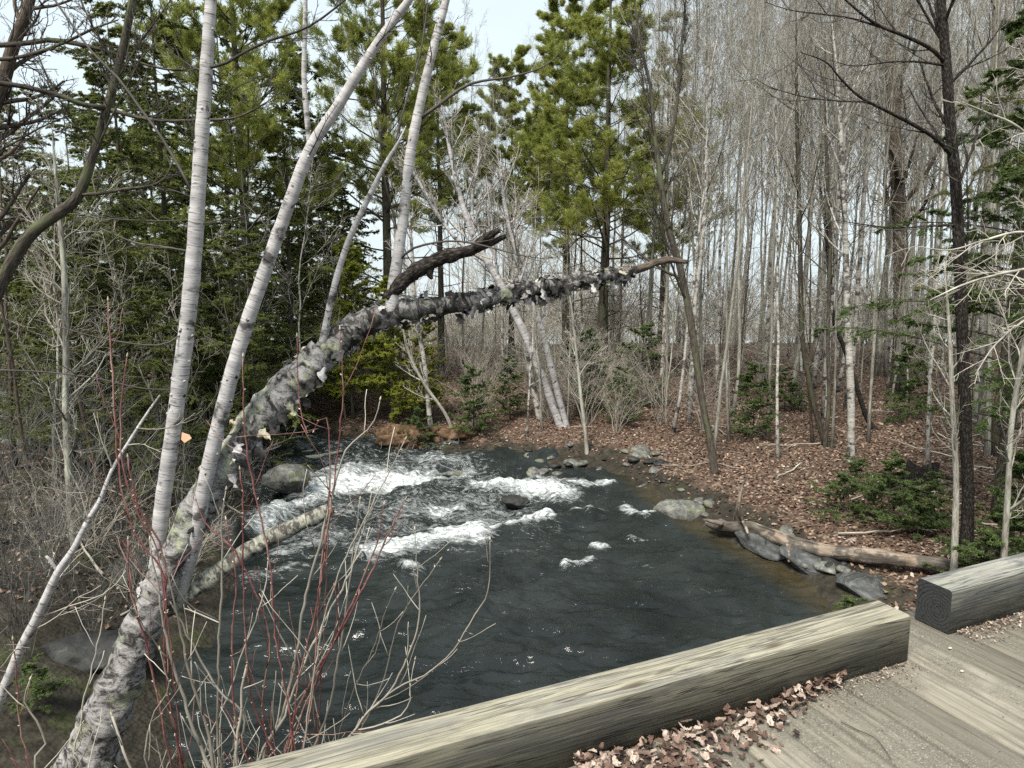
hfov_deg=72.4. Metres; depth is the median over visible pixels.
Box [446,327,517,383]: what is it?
bare shrub
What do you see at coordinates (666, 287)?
bare tree
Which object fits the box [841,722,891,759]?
twig
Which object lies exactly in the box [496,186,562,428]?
bare sapling
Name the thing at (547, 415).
bare shrub
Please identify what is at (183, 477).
bare shrub
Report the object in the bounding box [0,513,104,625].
bare shrub
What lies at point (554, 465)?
rock
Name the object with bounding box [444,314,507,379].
bare shrub
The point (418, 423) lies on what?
conifer sapling
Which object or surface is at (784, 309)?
bare sapling
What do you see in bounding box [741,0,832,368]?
bare tree
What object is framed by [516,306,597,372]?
bare shrub
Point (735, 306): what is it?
bare sapling
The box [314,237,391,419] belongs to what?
cedar tree
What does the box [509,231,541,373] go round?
bare sapling
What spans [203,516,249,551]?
rock
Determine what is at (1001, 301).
bare sapling
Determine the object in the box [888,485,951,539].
conifer sapling
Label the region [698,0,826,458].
bare tree
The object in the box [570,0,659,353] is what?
bare tree
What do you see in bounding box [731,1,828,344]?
bare tree
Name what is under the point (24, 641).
birch sapling
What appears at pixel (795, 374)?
bare tree
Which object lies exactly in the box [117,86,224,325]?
hemlock tree
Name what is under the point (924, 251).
bare tree
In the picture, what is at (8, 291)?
hemlock tree
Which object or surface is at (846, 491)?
conifer sapling
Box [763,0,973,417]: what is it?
bare tree
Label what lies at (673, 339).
bare sapling
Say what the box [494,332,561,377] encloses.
bare shrub
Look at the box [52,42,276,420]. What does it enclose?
hemlock tree
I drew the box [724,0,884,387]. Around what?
bare tree
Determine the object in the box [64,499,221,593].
bare shrub
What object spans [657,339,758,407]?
bare shrub
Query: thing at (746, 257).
bare tree
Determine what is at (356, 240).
hemlock tree
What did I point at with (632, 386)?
bare shrub
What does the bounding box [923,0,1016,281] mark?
bare tree
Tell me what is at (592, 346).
conifer sapling
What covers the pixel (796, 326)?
bare shrub
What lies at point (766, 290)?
bare tree
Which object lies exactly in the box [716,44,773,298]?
bare tree
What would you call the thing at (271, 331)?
hemlock tree
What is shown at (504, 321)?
bare sapling
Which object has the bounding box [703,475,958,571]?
fallen log
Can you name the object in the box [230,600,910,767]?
curb timber
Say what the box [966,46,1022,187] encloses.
spotted tree
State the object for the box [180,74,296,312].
hemlock tree
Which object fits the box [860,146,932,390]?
bare sapling
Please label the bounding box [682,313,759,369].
bare shrub
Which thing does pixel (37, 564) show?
bare shrub
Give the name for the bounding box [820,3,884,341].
bare tree
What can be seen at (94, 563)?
stick
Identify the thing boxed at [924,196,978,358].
bare sapling
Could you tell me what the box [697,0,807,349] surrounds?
bare tree
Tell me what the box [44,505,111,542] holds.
stick
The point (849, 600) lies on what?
conifer sapling
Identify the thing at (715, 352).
bare sapling
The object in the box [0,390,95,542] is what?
bare shrub
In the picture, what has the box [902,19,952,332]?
bare tree
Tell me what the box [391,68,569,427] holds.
birch clump
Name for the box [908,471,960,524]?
conifer sapling
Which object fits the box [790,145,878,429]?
bare tree
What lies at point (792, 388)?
conifer sapling
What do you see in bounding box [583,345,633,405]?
bare shrub
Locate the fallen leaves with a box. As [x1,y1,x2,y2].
[0,347,1023,628]
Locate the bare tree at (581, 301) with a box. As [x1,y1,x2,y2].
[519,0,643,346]
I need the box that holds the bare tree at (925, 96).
[850,0,1003,213]
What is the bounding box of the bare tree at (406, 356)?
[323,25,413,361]
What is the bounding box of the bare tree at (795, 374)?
[759,0,938,398]
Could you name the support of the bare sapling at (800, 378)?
on the ground
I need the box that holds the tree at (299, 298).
[255,108,356,438]
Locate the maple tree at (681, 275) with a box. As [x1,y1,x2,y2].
[569,0,718,474]
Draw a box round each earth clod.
[374,423,436,449]
[430,424,480,444]
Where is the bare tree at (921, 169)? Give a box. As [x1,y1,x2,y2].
[830,0,1015,387]
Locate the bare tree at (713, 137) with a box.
[677,47,768,340]
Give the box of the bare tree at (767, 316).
[722,0,895,385]
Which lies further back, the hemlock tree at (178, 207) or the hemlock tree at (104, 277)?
the hemlock tree at (178, 207)
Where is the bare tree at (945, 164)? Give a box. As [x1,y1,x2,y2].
[866,0,1018,439]
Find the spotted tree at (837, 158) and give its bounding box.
[779,0,898,347]
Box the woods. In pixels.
[0,101,1023,347]
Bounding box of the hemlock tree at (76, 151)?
[28,112,167,396]
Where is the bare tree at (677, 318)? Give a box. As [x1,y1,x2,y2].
[627,0,761,376]
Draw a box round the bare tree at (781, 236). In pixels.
[735,0,834,341]
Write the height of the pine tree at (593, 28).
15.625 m
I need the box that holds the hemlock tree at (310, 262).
[245,157,364,372]
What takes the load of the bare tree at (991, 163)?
on the ground
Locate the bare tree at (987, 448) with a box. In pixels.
[932,0,1023,457]
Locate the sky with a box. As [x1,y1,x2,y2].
[0,0,1023,345]
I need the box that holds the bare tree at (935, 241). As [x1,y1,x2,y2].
[881,0,966,363]
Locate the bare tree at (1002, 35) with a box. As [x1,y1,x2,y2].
[916,0,1023,385]
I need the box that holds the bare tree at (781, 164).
[716,1,820,261]
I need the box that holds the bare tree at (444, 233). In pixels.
[424,106,477,348]
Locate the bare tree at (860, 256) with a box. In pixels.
[782,0,923,410]
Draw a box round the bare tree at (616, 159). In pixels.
[582,2,648,343]
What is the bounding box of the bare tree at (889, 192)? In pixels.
[853,69,933,341]
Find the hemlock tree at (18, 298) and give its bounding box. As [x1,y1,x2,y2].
[0,129,130,449]
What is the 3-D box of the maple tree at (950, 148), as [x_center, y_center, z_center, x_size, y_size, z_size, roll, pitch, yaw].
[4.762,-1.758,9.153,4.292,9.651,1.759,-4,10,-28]
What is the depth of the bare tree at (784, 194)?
31.89 m
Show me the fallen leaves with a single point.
(812, 473)
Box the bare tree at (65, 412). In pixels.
[13,90,118,545]
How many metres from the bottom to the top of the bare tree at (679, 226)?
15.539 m
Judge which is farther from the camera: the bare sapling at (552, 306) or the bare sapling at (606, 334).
the bare sapling at (552, 306)
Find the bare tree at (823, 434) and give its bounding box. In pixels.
[736,0,896,448]
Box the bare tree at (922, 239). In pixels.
[906,1,990,341]
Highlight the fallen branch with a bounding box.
[917,481,952,488]
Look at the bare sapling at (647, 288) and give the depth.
30.05 m
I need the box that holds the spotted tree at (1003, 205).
[992,132,1023,319]
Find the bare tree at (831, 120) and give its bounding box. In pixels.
[786,1,898,256]
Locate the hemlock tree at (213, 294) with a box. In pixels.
[142,227,297,446]
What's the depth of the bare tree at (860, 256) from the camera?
19.06 m
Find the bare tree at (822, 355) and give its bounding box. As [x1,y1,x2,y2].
[762,4,880,359]
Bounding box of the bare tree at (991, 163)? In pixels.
[956,2,1023,351]
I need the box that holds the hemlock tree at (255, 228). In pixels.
[136,0,319,384]
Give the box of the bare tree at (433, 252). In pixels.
[381,122,458,365]
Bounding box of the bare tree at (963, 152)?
[941,0,1004,336]
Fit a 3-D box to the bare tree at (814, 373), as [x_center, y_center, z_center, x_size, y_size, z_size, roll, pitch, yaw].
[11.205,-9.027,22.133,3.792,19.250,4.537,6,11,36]
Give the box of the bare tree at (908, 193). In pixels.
[873,47,967,339]
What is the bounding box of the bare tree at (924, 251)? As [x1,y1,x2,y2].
[907,0,975,344]
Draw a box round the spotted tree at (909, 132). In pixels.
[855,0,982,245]
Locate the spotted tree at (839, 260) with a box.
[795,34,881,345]
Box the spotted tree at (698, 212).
[668,33,760,381]
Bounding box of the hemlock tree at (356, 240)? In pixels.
[304,201,383,349]
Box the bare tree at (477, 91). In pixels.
[423,1,520,363]
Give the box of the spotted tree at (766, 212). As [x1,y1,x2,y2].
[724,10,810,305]
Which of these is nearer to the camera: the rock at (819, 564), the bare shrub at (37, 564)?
the bare shrub at (37, 564)
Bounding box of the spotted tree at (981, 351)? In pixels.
[900,0,1023,422]
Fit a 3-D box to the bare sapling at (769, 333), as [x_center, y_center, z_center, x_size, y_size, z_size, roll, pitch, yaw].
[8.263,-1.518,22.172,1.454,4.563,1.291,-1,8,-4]
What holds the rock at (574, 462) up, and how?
on the ground
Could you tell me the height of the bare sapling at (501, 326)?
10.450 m
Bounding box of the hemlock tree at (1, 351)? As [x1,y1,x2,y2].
[0,176,47,375]
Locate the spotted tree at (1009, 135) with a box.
[964,36,1023,267]
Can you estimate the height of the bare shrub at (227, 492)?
1.749 m
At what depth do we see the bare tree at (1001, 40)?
20.32 m
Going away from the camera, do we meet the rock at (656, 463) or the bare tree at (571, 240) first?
the rock at (656, 463)
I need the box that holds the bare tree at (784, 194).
[754,9,813,356]
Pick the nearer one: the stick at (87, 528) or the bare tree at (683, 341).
the stick at (87, 528)
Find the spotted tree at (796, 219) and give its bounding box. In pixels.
[771,1,832,358]
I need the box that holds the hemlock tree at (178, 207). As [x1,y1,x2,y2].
[133,84,271,363]
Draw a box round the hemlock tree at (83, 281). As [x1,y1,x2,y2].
[0,177,151,466]
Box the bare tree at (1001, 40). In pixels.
[969,0,1023,105]
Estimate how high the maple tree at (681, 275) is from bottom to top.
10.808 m
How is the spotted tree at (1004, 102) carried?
on the ground
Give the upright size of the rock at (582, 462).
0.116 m
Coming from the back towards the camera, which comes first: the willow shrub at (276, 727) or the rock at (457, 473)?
the rock at (457, 473)
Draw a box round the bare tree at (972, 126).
[955,11,1000,252]
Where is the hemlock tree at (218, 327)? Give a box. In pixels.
[117,254,254,451]
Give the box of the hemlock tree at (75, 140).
[49,62,179,354]
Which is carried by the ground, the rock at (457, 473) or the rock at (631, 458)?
the rock at (631, 458)
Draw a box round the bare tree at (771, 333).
[721,0,871,436]
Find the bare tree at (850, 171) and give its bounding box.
[832,1,926,356]
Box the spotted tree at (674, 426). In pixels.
[629,0,802,433]
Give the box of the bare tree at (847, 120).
[759,0,925,429]
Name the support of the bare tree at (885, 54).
on the ground
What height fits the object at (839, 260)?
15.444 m
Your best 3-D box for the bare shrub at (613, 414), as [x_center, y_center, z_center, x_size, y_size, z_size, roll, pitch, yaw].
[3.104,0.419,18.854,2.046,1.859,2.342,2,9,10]
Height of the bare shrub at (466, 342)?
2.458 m
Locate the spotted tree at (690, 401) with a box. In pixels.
[608,0,821,421]
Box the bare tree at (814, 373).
[789,0,925,388]
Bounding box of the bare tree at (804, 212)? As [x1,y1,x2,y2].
[779,51,832,342]
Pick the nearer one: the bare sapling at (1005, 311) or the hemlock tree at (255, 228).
the bare sapling at (1005, 311)
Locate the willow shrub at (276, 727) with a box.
[0,389,495,767]
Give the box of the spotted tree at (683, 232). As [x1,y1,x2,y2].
[606,0,761,394]
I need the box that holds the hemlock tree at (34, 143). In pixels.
[0,88,146,366]
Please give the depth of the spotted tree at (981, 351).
17.61 m
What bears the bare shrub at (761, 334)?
on the ground
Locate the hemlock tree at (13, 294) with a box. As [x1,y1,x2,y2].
[0,206,44,380]
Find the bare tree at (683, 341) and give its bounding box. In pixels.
[627,0,755,355]
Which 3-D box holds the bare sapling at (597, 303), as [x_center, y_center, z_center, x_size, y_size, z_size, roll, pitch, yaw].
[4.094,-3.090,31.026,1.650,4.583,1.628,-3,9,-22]
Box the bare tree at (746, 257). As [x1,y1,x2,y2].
[677,0,828,396]
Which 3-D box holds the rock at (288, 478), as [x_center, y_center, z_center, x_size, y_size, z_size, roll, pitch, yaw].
[-4.786,2.056,15.104,0.932,0.672,0.769,1,9,9]
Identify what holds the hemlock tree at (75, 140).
on the ground
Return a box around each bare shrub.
[0,303,143,461]
[0,318,118,484]
[0,328,170,487]
[0,348,153,537]
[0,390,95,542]
[0,424,191,551]
[0,431,129,575]
[0,451,112,589]
[0,452,114,570]
[0,497,93,608]
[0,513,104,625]
[0,537,75,657]
[1,381,208,539]
[2,488,106,599]
[29,544,144,637]
[48,344,199,491]
[55,733,245,767]
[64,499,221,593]
[70,511,149,603]
[112,391,227,520]
[112,514,236,573]
[120,519,220,583]
[130,471,253,560]
[141,440,272,524]
[192,417,306,479]
[214,700,355,761]
[402,314,470,379]
[415,331,463,381]
[419,341,524,427]
[428,313,492,367]
[437,316,492,366]
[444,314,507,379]
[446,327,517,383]
[448,319,527,403]
[454,329,517,373]
[493,332,543,382]
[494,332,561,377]
[495,351,587,419]
[496,318,576,414]
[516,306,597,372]
[529,325,648,425]
[532,355,614,419]
[542,304,650,392]
[542,315,591,368]
[542,325,605,389]
[556,337,618,395]
[562,324,621,367]
[565,322,681,406]
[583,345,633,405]
[588,359,675,416]
[590,370,663,432]
[593,313,645,368]
[594,316,645,373]
[600,333,733,424]
[609,332,647,371]
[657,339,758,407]
[667,357,751,433]
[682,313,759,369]
[731,328,794,387]
[735,307,807,360]
[735,315,786,357]
[769,317,821,361]
[782,303,815,342]
[789,337,841,382]
[889,317,955,376]
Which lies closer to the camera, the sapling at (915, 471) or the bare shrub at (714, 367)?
the sapling at (915, 471)
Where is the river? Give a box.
[0,391,842,767]
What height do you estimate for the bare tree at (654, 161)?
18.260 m
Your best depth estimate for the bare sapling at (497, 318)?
27.11 m
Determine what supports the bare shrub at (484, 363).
on the ground
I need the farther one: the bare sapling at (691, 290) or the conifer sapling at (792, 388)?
the bare sapling at (691, 290)
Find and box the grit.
[622,628,1023,765]
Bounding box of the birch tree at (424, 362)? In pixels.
[383,151,437,426]
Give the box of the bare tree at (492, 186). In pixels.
[466,95,524,346]
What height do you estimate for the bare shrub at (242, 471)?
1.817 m
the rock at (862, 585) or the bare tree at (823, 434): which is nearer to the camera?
the rock at (862, 585)
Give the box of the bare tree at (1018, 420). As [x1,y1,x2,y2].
[1013,39,1023,422]
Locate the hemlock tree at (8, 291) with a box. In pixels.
[0,223,80,436]
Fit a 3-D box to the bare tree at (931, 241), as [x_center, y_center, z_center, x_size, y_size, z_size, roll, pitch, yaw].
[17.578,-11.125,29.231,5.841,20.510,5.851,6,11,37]
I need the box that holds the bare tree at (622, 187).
[611,8,672,342]
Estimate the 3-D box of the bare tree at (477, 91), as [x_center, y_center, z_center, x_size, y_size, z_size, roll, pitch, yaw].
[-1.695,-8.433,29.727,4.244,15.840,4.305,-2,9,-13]
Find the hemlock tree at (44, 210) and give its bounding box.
[0,170,146,447]
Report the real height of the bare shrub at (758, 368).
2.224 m
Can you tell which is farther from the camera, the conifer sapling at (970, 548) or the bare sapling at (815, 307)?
the bare sapling at (815, 307)
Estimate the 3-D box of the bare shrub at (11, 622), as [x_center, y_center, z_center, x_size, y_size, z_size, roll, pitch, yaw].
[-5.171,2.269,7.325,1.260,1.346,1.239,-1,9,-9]
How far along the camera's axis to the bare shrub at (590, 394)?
19.97 m
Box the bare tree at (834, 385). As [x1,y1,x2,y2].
[736,0,952,448]
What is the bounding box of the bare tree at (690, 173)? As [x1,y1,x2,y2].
[609,0,763,394]
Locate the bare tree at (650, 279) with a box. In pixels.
[598,0,727,383]
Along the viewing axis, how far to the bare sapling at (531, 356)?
18.29 m
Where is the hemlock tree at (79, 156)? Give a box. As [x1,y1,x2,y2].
[9,83,123,330]
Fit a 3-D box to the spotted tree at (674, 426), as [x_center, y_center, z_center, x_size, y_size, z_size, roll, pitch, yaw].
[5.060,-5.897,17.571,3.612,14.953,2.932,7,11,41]
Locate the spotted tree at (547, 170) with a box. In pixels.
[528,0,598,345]
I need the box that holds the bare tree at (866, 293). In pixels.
[809,7,912,345]
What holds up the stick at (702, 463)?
on the ground
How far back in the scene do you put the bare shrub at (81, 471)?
12.79 m
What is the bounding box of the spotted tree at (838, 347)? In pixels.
[804,2,935,373]
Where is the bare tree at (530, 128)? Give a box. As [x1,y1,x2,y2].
[501,26,583,356]
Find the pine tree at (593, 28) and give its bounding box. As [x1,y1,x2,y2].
[507,0,736,385]
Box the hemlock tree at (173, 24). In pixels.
[19,0,340,452]
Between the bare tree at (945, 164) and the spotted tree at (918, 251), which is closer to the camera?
the bare tree at (945, 164)
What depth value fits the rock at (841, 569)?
10.74 m
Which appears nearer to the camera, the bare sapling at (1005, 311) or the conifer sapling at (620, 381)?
the bare sapling at (1005, 311)
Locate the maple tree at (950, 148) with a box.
[726,0,1013,560]
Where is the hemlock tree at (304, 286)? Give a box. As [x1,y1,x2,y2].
[261,217,360,407]
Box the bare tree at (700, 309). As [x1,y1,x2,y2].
[592,0,825,418]
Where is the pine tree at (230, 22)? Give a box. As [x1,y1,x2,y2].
[113,0,358,398]
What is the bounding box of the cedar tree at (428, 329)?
[395,315,453,419]
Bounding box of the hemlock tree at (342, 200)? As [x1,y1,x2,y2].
[280,154,401,377]
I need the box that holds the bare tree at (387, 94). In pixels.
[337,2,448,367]
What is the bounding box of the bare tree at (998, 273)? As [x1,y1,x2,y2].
[885,34,1023,387]
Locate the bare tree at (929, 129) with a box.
[904,29,983,215]
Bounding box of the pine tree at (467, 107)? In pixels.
[351,10,509,369]
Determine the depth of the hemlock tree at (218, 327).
17.94 m
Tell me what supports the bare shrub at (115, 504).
on the ground
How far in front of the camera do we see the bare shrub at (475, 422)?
20.20 m
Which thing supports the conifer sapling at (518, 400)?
on the ground
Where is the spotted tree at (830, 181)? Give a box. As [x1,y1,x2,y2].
[780,6,879,346]
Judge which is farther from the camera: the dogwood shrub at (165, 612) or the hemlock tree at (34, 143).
the hemlock tree at (34, 143)
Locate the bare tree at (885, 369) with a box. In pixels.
[834,4,980,375]
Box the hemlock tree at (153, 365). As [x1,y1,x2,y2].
[83,286,207,513]
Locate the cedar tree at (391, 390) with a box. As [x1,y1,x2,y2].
[356,276,439,423]
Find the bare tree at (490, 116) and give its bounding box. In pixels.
[463,57,532,361]
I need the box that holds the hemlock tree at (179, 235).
[117,215,249,460]
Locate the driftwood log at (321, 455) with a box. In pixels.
[306,450,341,457]
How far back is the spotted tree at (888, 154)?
29.06 m
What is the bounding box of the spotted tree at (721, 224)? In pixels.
[663,0,807,393]
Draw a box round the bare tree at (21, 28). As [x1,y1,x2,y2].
[0,0,82,250]
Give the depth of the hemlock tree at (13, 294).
15.66 m
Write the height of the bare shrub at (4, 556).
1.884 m
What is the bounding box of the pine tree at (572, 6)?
[482,0,631,361]
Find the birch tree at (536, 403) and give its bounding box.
[483,148,543,419]
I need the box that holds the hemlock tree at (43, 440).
[0,299,61,456]
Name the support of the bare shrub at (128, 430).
on the ground
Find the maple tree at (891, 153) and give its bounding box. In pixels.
[857,0,973,378]
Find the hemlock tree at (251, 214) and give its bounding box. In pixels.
[222,103,336,354]
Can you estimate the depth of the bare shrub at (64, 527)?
9.19 m
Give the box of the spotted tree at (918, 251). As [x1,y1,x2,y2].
[871,4,1013,344]
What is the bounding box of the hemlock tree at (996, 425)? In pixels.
[913,31,1023,456]
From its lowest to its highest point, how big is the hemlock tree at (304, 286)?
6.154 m
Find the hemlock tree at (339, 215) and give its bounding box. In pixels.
[227,113,401,383]
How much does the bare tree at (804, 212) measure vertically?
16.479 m
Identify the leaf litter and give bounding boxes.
[573,610,1023,767]
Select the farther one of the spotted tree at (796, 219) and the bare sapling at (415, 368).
the spotted tree at (796, 219)
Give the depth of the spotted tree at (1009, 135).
19.14 m
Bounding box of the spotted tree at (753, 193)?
[710,70,785,283]
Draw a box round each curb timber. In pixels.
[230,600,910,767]
[915,553,1023,633]
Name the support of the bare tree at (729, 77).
on the ground
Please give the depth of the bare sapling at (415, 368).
19.36 m
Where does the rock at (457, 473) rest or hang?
in the river
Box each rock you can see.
[41,630,156,673]
[103,556,149,587]
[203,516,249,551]
[262,464,309,493]
[441,470,461,476]
[501,494,529,508]
[526,467,539,476]
[539,468,549,475]
[546,462,561,468]
[552,471,562,474]
[562,458,581,466]
[578,460,588,465]
[619,449,629,453]
[627,455,639,461]
[630,445,649,457]
[630,452,643,458]
[642,458,656,463]
[648,467,659,473]
[651,450,660,454]
[653,461,663,465]
[653,499,704,520]
[693,498,702,503]
[700,511,708,516]
[702,499,714,507]
[777,525,792,532]
[783,531,795,536]
[812,558,836,574]
[820,557,839,563]
[825,561,839,567]
[835,565,851,572]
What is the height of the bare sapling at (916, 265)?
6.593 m
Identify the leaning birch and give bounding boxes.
[0,0,687,767]
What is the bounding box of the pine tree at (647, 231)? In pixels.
[600,41,737,343]
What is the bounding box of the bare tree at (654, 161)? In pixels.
[621,0,712,337]
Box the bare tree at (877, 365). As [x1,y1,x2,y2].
[793,1,988,376]
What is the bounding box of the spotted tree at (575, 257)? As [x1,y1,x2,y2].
[559,98,601,337]
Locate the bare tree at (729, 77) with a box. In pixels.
[670,0,798,386]
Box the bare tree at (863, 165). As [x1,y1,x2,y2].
[850,48,930,250]
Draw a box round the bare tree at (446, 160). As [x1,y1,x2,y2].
[424,17,471,236]
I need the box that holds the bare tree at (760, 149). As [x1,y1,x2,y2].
[703,0,833,338]
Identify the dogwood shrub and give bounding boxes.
[2,297,200,767]
[194,309,406,766]
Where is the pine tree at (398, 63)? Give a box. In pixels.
[288,0,486,389]
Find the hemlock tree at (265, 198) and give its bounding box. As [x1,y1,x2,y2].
[176,26,381,420]
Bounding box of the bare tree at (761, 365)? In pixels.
[688,0,826,368]
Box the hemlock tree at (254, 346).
[162,229,317,471]
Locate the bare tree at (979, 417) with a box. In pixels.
[926,0,1023,433]
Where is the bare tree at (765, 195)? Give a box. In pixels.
[732,35,799,334]
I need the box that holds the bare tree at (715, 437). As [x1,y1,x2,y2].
[699,0,841,450]
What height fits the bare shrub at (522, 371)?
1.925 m
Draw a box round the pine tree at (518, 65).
[454,43,587,356]
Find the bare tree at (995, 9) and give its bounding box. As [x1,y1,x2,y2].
[904,0,1023,411]
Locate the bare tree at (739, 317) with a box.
[657,0,825,417]
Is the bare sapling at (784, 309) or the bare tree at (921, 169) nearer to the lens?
the bare tree at (921, 169)
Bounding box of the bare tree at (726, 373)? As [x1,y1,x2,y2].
[613,0,827,440]
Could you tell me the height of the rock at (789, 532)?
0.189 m
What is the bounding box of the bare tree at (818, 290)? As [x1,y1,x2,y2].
[742,0,892,377]
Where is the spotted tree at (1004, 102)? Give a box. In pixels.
[961,0,1023,230]
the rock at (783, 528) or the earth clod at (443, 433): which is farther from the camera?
the earth clod at (443, 433)
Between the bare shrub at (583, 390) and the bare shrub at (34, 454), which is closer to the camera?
the bare shrub at (34, 454)
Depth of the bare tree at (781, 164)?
39.45 m
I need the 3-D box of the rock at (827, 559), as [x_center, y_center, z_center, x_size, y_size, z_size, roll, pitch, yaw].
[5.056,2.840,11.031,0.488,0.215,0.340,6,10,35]
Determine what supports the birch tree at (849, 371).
on the ground
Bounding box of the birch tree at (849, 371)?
[766,0,893,461]
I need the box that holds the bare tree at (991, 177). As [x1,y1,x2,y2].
[957,3,1023,355]
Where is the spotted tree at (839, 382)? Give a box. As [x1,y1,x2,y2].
[806,0,914,392]
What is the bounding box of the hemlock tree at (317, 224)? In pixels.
[293,178,375,324]
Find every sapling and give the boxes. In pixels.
[0,0,134,468]
[0,80,177,503]
[0,102,66,515]
[0,363,200,711]
[3,652,76,714]
[6,138,117,481]
[57,140,177,467]
[146,250,237,491]
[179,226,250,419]
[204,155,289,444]
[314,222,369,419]
[394,293,451,426]
[396,406,446,446]
[441,81,530,390]
[447,364,499,436]
[474,203,528,385]
[476,222,513,375]
[484,205,542,406]
[484,356,533,418]
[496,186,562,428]
[500,153,572,436]
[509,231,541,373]
[514,224,560,358]
[525,228,568,368]
[534,227,608,420]
[547,265,607,453]
[555,117,670,377]
[560,328,627,410]
[577,262,599,338]
[590,247,617,325]
[593,263,624,328]
[599,366,651,423]
[609,322,672,406]
[611,184,687,359]
[655,211,720,416]
[657,247,725,383]
[663,219,717,366]
[664,262,691,358]
[665,137,736,354]
[686,192,742,347]
[688,240,758,412]
[702,199,736,351]
[704,204,760,400]
[714,209,780,366]
[723,237,759,350]
[728,118,805,402]
[729,360,786,438]
[742,108,858,442]
[751,49,874,410]
[754,267,794,394]
[760,366,819,410]
[764,256,797,363]
[792,273,839,333]
[802,453,891,520]
[824,450,938,529]
[828,595,868,612]
[832,603,842,611]
[838,237,904,390]
[851,221,891,358]
[851,252,879,368]
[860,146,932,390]
[867,212,926,408]
[869,164,944,401]
[870,214,933,318]
[877,457,981,495]
[881,341,941,417]
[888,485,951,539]
[890,90,1009,407]
[892,208,928,342]
[907,240,973,570]
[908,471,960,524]
[912,100,1022,444]
[917,497,1023,583]
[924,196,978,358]
[936,447,1023,561]
[949,219,1001,364]
[958,552,987,567]
[967,211,1012,341]
[980,210,1023,557]
[983,209,1023,364]
[993,222,1014,351]
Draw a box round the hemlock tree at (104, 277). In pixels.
[25,247,180,463]
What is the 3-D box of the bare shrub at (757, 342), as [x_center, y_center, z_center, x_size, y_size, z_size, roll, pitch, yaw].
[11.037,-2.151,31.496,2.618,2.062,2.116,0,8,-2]
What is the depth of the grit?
2.55 m
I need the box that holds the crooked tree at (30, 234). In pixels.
[0,0,307,303]
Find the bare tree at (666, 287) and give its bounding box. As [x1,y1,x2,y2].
[630,0,768,408]
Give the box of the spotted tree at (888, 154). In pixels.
[849,4,937,324]
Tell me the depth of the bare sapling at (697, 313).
22.62 m
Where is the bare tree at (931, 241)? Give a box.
[872,0,1017,356]
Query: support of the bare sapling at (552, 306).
on the ground
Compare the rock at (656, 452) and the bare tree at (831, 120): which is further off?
the bare tree at (831, 120)
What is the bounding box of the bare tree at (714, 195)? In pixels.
[647,0,754,358]
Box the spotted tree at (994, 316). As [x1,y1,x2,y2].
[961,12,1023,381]
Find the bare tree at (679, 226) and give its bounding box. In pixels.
[661,73,719,341]
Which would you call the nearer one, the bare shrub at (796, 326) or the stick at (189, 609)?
the stick at (189, 609)
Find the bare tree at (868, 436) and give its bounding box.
[812,0,996,441]
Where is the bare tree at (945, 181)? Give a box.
[890,0,1023,382]
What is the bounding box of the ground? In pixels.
[0,342,1023,767]
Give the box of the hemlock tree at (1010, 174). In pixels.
[810,1,1023,519]
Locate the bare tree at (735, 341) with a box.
[699,8,794,356]
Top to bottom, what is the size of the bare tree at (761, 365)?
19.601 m
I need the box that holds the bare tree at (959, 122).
[913,0,991,356]
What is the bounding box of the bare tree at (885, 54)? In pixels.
[836,0,932,388]
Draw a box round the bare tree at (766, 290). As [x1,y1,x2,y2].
[745,0,843,342]
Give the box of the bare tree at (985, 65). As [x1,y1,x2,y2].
[953,3,1023,143]
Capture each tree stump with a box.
[891,374,917,393]
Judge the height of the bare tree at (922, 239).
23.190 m
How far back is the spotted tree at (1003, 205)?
33.46 m
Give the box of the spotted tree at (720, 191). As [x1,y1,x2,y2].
[689,1,758,361]
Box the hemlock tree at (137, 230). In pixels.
[4,141,204,464]
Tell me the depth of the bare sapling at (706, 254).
28.81 m
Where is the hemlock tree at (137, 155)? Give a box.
[44,62,217,386]
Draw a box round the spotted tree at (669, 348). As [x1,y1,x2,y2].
[643,1,700,361]
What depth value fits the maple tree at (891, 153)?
22.95 m
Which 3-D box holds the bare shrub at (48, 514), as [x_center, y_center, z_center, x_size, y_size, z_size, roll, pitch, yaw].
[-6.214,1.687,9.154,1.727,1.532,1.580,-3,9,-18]
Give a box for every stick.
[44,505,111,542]
[62,523,103,574]
[115,583,218,622]
[661,458,740,468]
[758,443,821,448]
[774,462,801,476]
[838,525,936,534]
[888,438,951,456]
[891,507,997,525]
[947,465,992,471]
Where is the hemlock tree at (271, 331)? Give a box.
[237,282,334,443]
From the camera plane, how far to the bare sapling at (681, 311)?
28.50 m
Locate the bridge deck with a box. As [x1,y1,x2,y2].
[567,608,1023,767]
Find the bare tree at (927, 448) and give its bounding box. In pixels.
[872,0,999,461]
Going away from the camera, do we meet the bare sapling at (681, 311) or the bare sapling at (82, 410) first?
the bare sapling at (82, 410)
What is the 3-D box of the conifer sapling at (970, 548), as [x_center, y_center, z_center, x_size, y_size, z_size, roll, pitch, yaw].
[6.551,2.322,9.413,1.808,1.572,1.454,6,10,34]
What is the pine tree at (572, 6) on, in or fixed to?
on the ground
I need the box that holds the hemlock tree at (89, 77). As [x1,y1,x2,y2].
[0,3,230,456]
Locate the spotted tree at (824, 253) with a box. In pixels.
[755,0,911,372]
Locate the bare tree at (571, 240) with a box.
[569,113,589,327]
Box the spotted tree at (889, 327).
[874,2,944,351]

